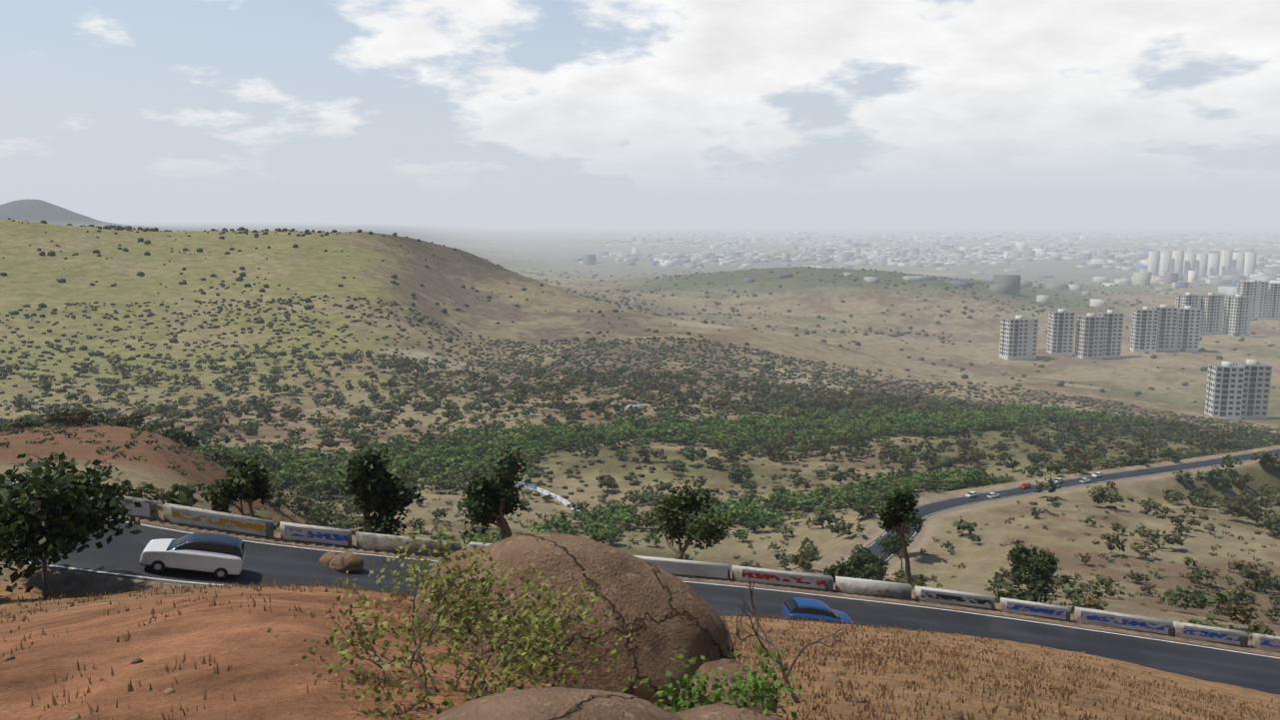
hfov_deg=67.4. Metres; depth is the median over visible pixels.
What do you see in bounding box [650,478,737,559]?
acacia tree
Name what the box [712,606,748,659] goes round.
bare branches
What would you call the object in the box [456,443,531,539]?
tree
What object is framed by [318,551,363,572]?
rock boulder
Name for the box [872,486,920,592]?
tree
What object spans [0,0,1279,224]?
sky
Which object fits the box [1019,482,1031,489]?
car
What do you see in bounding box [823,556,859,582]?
shrub
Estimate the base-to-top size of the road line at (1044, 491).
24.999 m
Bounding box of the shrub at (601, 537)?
[574,531,609,543]
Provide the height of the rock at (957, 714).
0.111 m
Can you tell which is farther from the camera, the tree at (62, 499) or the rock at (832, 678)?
the tree at (62, 499)
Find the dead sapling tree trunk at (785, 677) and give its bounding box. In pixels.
[726,577,848,703]
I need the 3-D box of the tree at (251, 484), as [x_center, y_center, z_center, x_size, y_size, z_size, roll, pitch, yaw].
[-23.239,9.055,56.150,3.601,6.851,4.407,0,8,-1]
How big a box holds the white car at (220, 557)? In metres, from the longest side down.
4.167 x 2.074 x 1.622 m
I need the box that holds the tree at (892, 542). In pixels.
[875,531,914,577]
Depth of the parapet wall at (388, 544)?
57.63 m
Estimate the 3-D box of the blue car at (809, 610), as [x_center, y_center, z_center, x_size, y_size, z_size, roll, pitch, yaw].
[9.586,13.737,51.479,3.717,1.483,1.994,8,7,-8]
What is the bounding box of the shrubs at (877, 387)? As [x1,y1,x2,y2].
[0,294,1279,534]
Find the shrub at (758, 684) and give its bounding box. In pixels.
[620,639,802,719]
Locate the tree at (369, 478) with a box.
[335,445,424,535]
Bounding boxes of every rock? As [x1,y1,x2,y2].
[827,675,841,683]
[851,696,865,703]
[946,709,963,719]
[1003,702,1021,711]
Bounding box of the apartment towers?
[999,279,1279,419]
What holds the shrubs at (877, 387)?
on the terrain ground
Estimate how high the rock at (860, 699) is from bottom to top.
0.086 m
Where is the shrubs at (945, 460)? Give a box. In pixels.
[0,217,1279,472]
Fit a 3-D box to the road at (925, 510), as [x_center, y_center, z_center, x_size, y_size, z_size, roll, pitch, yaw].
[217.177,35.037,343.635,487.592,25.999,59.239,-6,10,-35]
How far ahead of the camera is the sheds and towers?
3221.29 m
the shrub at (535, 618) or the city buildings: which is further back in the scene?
the city buildings
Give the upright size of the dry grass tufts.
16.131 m
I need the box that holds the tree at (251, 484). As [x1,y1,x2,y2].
[199,454,273,517]
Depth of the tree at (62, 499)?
35.53 m
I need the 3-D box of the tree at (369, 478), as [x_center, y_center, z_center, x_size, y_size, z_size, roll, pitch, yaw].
[-16.511,10.329,60.794,5.273,10.039,4.702,0,8,-1]
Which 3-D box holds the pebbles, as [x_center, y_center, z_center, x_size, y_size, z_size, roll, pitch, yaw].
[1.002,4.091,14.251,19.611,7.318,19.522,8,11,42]
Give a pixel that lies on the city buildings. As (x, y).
(946, 254)
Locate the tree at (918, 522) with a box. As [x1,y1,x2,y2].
[889,511,927,558]
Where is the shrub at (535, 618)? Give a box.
[266,521,632,719]
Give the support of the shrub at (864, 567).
on the terrain ground
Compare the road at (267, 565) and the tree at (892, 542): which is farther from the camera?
the tree at (892, 542)
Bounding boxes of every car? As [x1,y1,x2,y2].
[139,532,246,580]
[781,597,855,625]
[965,491,978,498]
[987,492,999,498]
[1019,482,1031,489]
[1052,477,1064,483]
[1079,477,1091,483]
[1092,471,1103,477]
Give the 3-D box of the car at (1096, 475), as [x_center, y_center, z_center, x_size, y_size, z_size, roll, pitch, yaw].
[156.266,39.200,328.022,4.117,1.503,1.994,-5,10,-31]
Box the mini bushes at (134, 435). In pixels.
[0,422,1279,639]
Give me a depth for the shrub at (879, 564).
184.82 m
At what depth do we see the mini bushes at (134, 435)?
196.70 m
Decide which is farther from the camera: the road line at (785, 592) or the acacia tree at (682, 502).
the acacia tree at (682, 502)
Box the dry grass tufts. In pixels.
[0,580,1279,719]
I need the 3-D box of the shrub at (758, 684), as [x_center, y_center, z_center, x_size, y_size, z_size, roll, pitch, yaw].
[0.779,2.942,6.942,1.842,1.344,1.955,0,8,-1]
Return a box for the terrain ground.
[0,199,1279,719]
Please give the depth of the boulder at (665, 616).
11.93 m
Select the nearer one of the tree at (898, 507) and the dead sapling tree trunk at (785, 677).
the dead sapling tree trunk at (785, 677)
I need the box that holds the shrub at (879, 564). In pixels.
[851,544,889,581]
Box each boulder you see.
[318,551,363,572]
[413,532,776,712]
[426,687,783,719]
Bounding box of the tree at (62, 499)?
[0,452,154,600]
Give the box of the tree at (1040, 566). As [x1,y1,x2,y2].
[1006,538,1059,603]
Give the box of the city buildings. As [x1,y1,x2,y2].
[573,230,1279,306]
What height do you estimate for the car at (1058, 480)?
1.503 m
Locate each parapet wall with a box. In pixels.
[1,481,1279,652]
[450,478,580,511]
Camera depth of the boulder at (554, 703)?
6.54 m
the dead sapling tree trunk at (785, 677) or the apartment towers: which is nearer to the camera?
the dead sapling tree trunk at (785, 677)
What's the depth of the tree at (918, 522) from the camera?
218.36 m
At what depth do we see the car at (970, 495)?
290.10 m
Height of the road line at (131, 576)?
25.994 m
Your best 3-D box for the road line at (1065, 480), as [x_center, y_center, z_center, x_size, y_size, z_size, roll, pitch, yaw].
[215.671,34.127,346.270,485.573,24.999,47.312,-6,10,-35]
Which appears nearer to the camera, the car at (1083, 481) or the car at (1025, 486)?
the car at (1025, 486)
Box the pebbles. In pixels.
[0,599,1100,719]
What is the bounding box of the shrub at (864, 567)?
[846,547,877,579]
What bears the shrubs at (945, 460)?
on the terrain ground
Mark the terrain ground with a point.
(268, 681)
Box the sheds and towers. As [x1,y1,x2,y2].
[626,250,1257,410]
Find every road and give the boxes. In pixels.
[0,517,1279,695]
[833,448,1279,582]
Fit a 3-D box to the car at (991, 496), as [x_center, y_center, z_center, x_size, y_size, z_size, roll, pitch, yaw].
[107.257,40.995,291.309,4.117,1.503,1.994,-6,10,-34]
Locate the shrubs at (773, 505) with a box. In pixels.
[1,346,1279,640]
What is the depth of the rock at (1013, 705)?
14.10 m
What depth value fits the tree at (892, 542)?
201.88 m
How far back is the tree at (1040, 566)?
122.53 m
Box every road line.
[28,562,237,586]
[109,519,1279,658]
[866,448,1279,548]
[886,459,1250,560]

